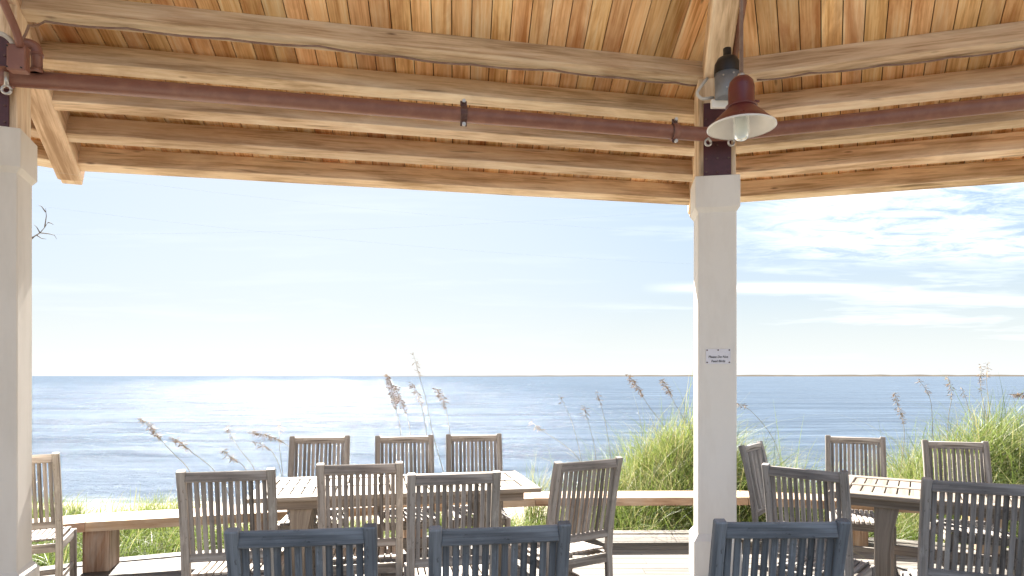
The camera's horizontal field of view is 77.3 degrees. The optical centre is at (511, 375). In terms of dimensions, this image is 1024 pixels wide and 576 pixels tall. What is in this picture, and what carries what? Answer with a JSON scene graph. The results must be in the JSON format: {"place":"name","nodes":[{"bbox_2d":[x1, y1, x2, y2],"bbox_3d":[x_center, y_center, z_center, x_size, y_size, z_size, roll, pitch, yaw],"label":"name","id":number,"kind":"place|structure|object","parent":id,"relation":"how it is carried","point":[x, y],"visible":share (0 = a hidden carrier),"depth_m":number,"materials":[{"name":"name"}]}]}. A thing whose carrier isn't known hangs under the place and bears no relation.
{"place":"outdoors","nodes":[
{"label":"outdoors","id":0,"kind":"place"},
{"bbox_2d":[32,368,1023,570],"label":"dune","id":1,"kind":"structure","parent":0,"point":[506,509],"depth_m":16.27,"materials":[{"name":"green plant"}]},
{"bbox_2d":[32,205,56,238],"bbox_3d":[-5.279,-0.023,7.004,0.602,3.702,0.068,0,0,0],"label":"dead tree","id":2,"kind":"object","parent":1,"relation":"on","point":[45,224],"visible":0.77,"depth_m":7.00,"materials":[{"name":"plant"}]},
{"bbox_2d":[138,418,202,532],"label":"sea oats","id":3,"kind":"object","parent":1,"relation":"on","point":[153,431],"visible":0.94,"depth_m":7.01,"materials":[{"name":"beige plant"}]},
{"bbox_2d":[169,437,228,495],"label":"sea oats","id":4,"kind":"object","parent":1,"relation":"on","point":[178,442],"visible":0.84,"depth_m":7.08,"materials":[{"name":"beige plant"}]},
{"bbox_2d":[220,448,248,490],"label":"sea oats","id":5,"kind":"object","parent":1,"relation":"on","point":[234,459],"visible":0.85,"depth_m":6.97,"materials":[{"name":"beige plant"}]},
{"bbox_2d":[225,425,254,469],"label":"sea oats","id":6,"kind":"object","parent":1,"relation":"on","point":[235,442],"visible":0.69,"depth_m":7.18,"materials":[{"name":"beige plant"}]},
{"bbox_2d":[252,441,281,475],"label":"sea oats","id":7,"kind":"object","parent":1,"relation":"on","point":[269,450],"visible":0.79,"depth_m":7.12,"materials":[{"name":"beige plant"}]},
{"bbox_2d":[275,422,286,473],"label":"sea oats","id":8,"kind":"object","parent":1,"relation":"on","point":[279,443],"visible":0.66,"depth_m":7.33,"materials":[{"name":"beige plant"}]},
{"bbox_2d":[249,431,315,468],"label":"sea oats","id":9,"kind":"object","parent":1,"relation":"on","point":[268,437],"visible":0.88,"depth_m":7.00,"materials":[{"name":"beige plant"}]},
{"bbox_2d":[383,374,400,432],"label":"sea oats","id":10,"kind":"object","parent":1,"relation":"on","point":[392,393],"visible":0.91,"depth_m":7.38,"materials":[{"name":"beige plant"}]},
{"bbox_2d":[394,385,412,472],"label":"sea oats","id":11,"kind":"object","parent":1,"relation":"on","point":[406,415],"visible":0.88,"depth_m":7.43,"materials":[{"name":"brown plant"}]},
{"bbox_2d":[408,384,428,472],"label":"sea oats","id":12,"kind":"object","parent":1,"relation":"on","point":[422,410],"visible":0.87,"depth_m":7.47,"materials":[{"name":"brown plant"}]},
{"bbox_2d":[410,353,443,472],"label":"sea oats","id":13,"kind":"object","parent":1,"relation":"on","point":[426,403],"visible":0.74,"depth_m":7.37,"materials":[{"name":"beige plant"}]},
{"bbox_2d":[432,388,449,431],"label":"sea oats","id":14,"kind":"object","parent":1,"relation":"on","point":[438,395],"visible":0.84,"depth_m":7.52,"materials":[{"name":"beige plant"}]},
{"bbox_2d":[40,530,1008,570],"bbox_3d":[-0.370,1.730,4.589,17.598,0.339,3.770,0,0,-4],"label":"deck border","id":15,"kind":"object","parent":1,"relation":"on","point":[178,554],"visible":0.04,"depth_m":5.86,"materials":[{"name":"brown wood"}]},
{"bbox_2d":[47,534,1007,575],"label":"deck","id":16,"kind":"structure","parent":1,"relation":"on","point":[650,554],"depth_m":5.42,"materials":[{"name":"grey wood"}]},
{"bbox_2d":[32,452,76,575],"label":"patio chair","id":17,"kind":"object","parent":16,"relation":"on","point":[56,531],"visible":0.56,"depth_m":4.39,"materials":[{"name":"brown wood"}]},
{"bbox_2d":[32,513,94,532],"bbox_3d":[-5.354,1.361,4.143,4.431,0.413,0.360,0,0,-29],"label":"deck bench","id":18,"kind":"object","parent":16,"relation":"on","point":[76,521],"visible":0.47,"depth_m":5.12,"materials":[{"name":"brown wood"}]},
{"bbox_2d":[175,467,284,575],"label":"patio chair","id":19,"kind":"object","parent":16,"relation":"on","point":[213,561],"visible":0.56,"depth_m":3.59,"materials":[{"name":"grey wood"}]},
{"bbox_2d":[224,523,377,575],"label":"patio chair","id":20,"kind":"object","parent":16,"relation":"on","point":[239,544],"visible":1,"depth_m":2.21,"materials":[{"name":"grey wood"}]},
{"bbox_2d":[82,493,534,572],"bbox_3d":[-1.622,1.361,5.724,3.811,0.413,0.360,0,0,-16],"label":"deck bench","id":21,"kind":"object","parent":16,"relation":"on","point":[101,543],"visible":0.46,"depth_m":5.19,"materials":[{"name":"brown wood"}]},
{"bbox_2d":[278,435,349,558],"bbox_3d":[-1.626,1.043,5.269,0.507,1.055,0.610,0,0,-8],"label":"patio chair","id":22,"kind":"object","parent":16,"relation":"on","point":[284,522],"visible":0.37,"depth_m":5.50,"materials":[{"name":"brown wood"}]},
{"bbox_2d":[316,461,402,575],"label":"patio chair","id":23,"kind":"object","parent":16,"relation":"on","point":[387,545],"visible":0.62,"depth_m":3.87,"materials":[{"name":"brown wood"}]},
{"bbox_2d":[247,470,541,575],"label":"patio table","id":24,"kind":"object","parent":16,"relation":"on","point":[297,497],"visible":0.38,"depth_m":4.60,"materials":[{"name":"grey wood"}]},
{"bbox_2d":[375,434,434,575],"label":"patio chair","id":25,"kind":"object","parent":16,"relation":"on","point":[428,440],"visible":0.38,"depth_m":5.56,"materials":[{"name":"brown wood"}]},
{"bbox_2d":[404,470,500,575],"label":"patio chair","id":26,"kind":"object","parent":16,"relation":"on","point":[413,566],"visible":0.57,"depth_m":3.48,"materials":[{"name":"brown wood"}]},
{"bbox_2d":[446,433,510,550],"bbox_3d":[-0.300,1.043,5.455,0.500,1.055,0.610,0,0,-9],"label":"patio chair","id":27,"kind":"object","parent":16,"relation":"on","point":[479,439],"visible":0.35,"depth_m":5.69,"materials":[{"name":"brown wood"}]},
{"bbox_2d":[428,520,571,575],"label":"patio chair","id":28,"kind":"object","parent":16,"relation":"on","point":[557,536],"visible":1,"depth_m":2.25,"materials":[{"name":"grey wood"}]},
{"bbox_2d":[0,0,1023,575],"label":"pavilion","id":29,"kind":"structure","parent":16,"relation":"on","point":[70,136],"depth_m":4.79,"materials":[{"name":"brown wood"}]},
{"bbox_2d":[6,43,29,74],"bbox_3d":[-2.837,-1.822,3.677,0.095,0.150,0.066,0,0,-12],"label":"junction box","id":30,"kind":"object","parent":29,"relation":"attached to","point":[18,60],"visible":0.99,"depth_m":3.65,"materials":[{"name":"red paint"}]},
{"bbox_2d":[0,31,14,43],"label":"conduit","id":31,"kind":"object","parent":30,"relation":"attached to","point":[7,37],"visible":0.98,"depth_m":3.62,"materials":[{"name":"grey metal"}]},
{"bbox_2d":[0,0,23,46],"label":"conduit","id":32,"kind":"object","parent":30,"relation":"attached to","point":[12,21],"visible":1,"depth_m":3.55,"materials":[{"name":"brown metal"}]},
{"bbox_2d":[22,20,696,85],"bbox_3d":[-0.714,-2.101,4.340,4.515,0.306,0.355,0,0,-12],"label":"cable","id":33,"kind":"object","parent":29,"relation":"attached to","point":[274,44],"visible":0.98,"depth_m":4.38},
{"bbox_2d":[0,38,1023,146],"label":"water pipe","id":34,"kind":"object","parent":29,"relation":"attached to","point":[38,77],"visible":0.82,"depth_m":4.21,"materials":[{"name":"brown metal"}]},
{"bbox_2d":[706,349,730,363],"bbox_3d":[1.545,-0.147,4.796,0.178,0.112,0.009,0,0,10],"label":"sign","id":35,"kind":"object","parent":29,"relation":"attached to","point":[718,356],"visible":1,"depth_m":4.80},
{"bbox_2d":[710,47,738,108],"bbox_3d":[1.534,-2.127,4.559,0.180,0.410,0.182,0,0,-27],"label":"can light","id":36,"kind":"object","parent":29,"relation":"attached to","point":[726,69],"visible":0.83,"depth_m":4.50,"materials":[{"name":"grey metal"}]},
{"bbox_2d":[696,77,713,99],"bbox_3d":[1.388,-2.069,4.611,0.139,0.172,0.031,0,0,-12],"label":"conduit","id":37,"kind":"object","parent":36,"relation":"attached to","point":[699,89],"visible":1,"depth_m":4.60,"materials":[{"name":"grey metal"}]},
{"bbox_2d":[732,0,746,56],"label":"conduit","id":38,"kind":"object","parent":29,"relation":"attached to","point":[736,47],"depth_m":4.52,"materials":[{"name":"brown metal"}]},
{"bbox_2d":[707,0,776,140],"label":"pendant lamp","id":39,"kind":"object","parent":29,"relation":"hanging from","point":[743,116],"visible":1,"depth_m":3.57,"materials":[{"name":"metal"}]},
{"bbox_2d":[757,47,1023,80],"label":"cable","id":40,"kind":"object","parent":29,"relation":"attached to","point":[950,57],"visible":1,"depth_m":4.61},
{"bbox_2d":[508,456,622,575],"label":"patio chair","id":41,"kind":"object","parent":16,"relation":"on","point":[597,555],"visible":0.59,"depth_m":4.06,"materials":[{"name":"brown wood"}]},
{"bbox_2d":[530,491,747,533],"bbox_3d":[1.233,1.361,6.250,2.120,0.413,0.360,0,0,-1],"label":"deck bench","id":42,"kind":"object","parent":16,"relation":"on","point":[655,498],"visible":0.25,"depth_m":6.08,"materials":[{"name":"brown wood"}]},
{"bbox_2d":[708,518,850,575],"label":"patio chair","id":43,"kind":"object","parent":16,"relation":"on","point":[836,533],"visible":1,"depth_m":2.33,"materials":[{"name":"grey wood"}]},
{"bbox_2d":[738,440,825,575],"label":"patio chair","id":44,"kind":"object","parent":16,"relation":"on","point":[754,457],"visible":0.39,"depth_m":4.85,"materials":[{"name":"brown wood"}]},
{"bbox_2d":[761,463,875,575],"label":"patio chair","id":45,"kind":"object","parent":16,"relation":"on","point":[840,479],"visible":0.54,"depth_m":3.67,"materials":[{"name":"grey wood"}]},
{"bbox_2d":[825,435,895,570],"bbox_3d":[2.849,1.043,5.263,0.460,1.055,0.610,0,0,23],"label":"patio chair","id":46,"kind":"object","parent":16,"relation":"on","point":[861,515],"visible":0.47,"depth_m":5.46,"materials":[{"name":"grey wood"}]},
{"bbox_2d":[740,491,1001,553],"bbox_3d":[3.349,1.361,5.993,2.270,0.413,0.360,0,0,14],"label":"deck bench","id":47,"kind":"object","parent":16,"relation":"on","point":[860,538],"visible":0.19,"depth_m":5.90,"materials":[{"name":"brown wood"}]},
{"bbox_2d":[828,475,1019,575],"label":"patio table","id":48,"kind":"object","parent":16,"relation":"on","point":[887,499],"visible":0.64,"depth_m":4.41,"materials":[{"name":"grey wood"}]},
{"bbox_2d":[901,477,1023,575],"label":"patio chair","id":49,"kind":"object","parent":16,"relation":"on","point":[930,488],"visible":1,"depth_m":3.23,"materials":[{"name":"grey wood"}]},
{"bbox_2d":[921,440,1017,575],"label":"patio chair","id":50,"kind":"object","parent":16,"relation":"on","point":[982,447],"visible":0.45,"depth_m":5.09,"materials":[{"name":"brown wood"}]},
{"bbox_2d":[529,421,592,510],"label":"sea oats","id":51,"kind":"object","parent":1,"relation":"on","point":[551,436],"visible":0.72,"depth_m":7.82,"materials":[{"name":"beige plant"}]},
{"bbox_2d":[580,407,596,470],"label":"sea oats","id":52,"kind":"object","parent":1,"relation":"on","point":[588,423],"visible":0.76,"depth_m":8.09,"materials":[{"name":"brown plant"}]},
{"bbox_2d":[595,391,610,458],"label":"sea oats","id":53,"kind":"object","parent":1,"relation":"on","point":[604,419],"visible":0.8,"depth_m":8.08,"materials":[{"name":"brown plant"}]},
{"bbox_2d":[626,374,675,448],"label":"sea oats","id":54,"kind":"object","parent":1,"relation":"on","point":[634,384],"visible":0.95,"depth_m":8.18,"materials":[{"name":"brown plant"}]},
{"bbox_2d":[659,379,687,435],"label":"sea oats","id":55,"kind":"object","parent":1,"relation":"on","point":[668,390],"visible":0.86,"depth_m":8.31,"materials":[{"name":"beige plant"}]},
{"bbox_2d":[737,403,780,464],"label":"sea oats","id":56,"kind":"object","parent":1,"relation":"on","point":[744,405],"visible":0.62,"depth_m":8.02,"materials":[{"name":"beige plant"}]},
{"bbox_2d":[892,392,905,471],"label":"sea oats","id":57,"kind":"object","parent":1,"relation":"on","point":[901,414],"visible":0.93,"depth_m":7.82,"materials":[{"name":"brown plant"}]},
{"bbox_2d":[917,379,937,466],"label":"sea oats","id":58,"kind":"object","parent":1,"relation":"on","point":[931,405],"visible":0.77,"depth_m":8.00,"materials":[{"name":"brown plant"}]},
{"bbox_2d":[945,376,953,439],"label":"sea oats","id":59,"kind":"object","parent":1,"relation":"on","point":[950,397],"visible":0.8,"depth_m":8.08,"materials":[{"name":"beige plant"}]},
{"bbox_2d":[976,364,988,427],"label":"sea oats","id":60,"kind":"object","parent":1,"relation":"on","point":[979,380],"visible":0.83,"depth_m":8.11,"materials":[{"name":"beige plant"}]},
{"bbox_2d":[983,363,991,414],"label":"sea oats","id":61,"kind":"object","parent":1,"relation":"on","point":[986,381],"visible":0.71,"depth_m":8.33,"materials":[{"name":"beige plant"}]},
{"bbox_2d":[1009,393,1023,397],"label":"sea oats","id":62,"kind":"object","parent":1,"relation":"on","point":[1019,395],"visible":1,"depth_m":7.64,"materials":[{"name":"beige plant"}]},
{"bbox_2d":[32,376,1023,504],"bbox_3d":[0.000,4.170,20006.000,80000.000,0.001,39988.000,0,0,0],"label":"sea","id":63,"kind":"structure","parent":0,"point":[95,434],"depth_m":65.90,"materials":[{"name":"liquid"}]},
{"bbox_2d":[32,166,1023,375],"label":"sky","id":64,"kind":"structure","parent":0,"point":[924,281],"materials":[{"name":"blue"}]},
{"bbox_2d":[539,374,1023,375],"bbox_3d":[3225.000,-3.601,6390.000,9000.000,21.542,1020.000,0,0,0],"label":"coast","id":65,"kind":"structure","parent":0,"point":[787,375],"depth_m":5962.19}
]}

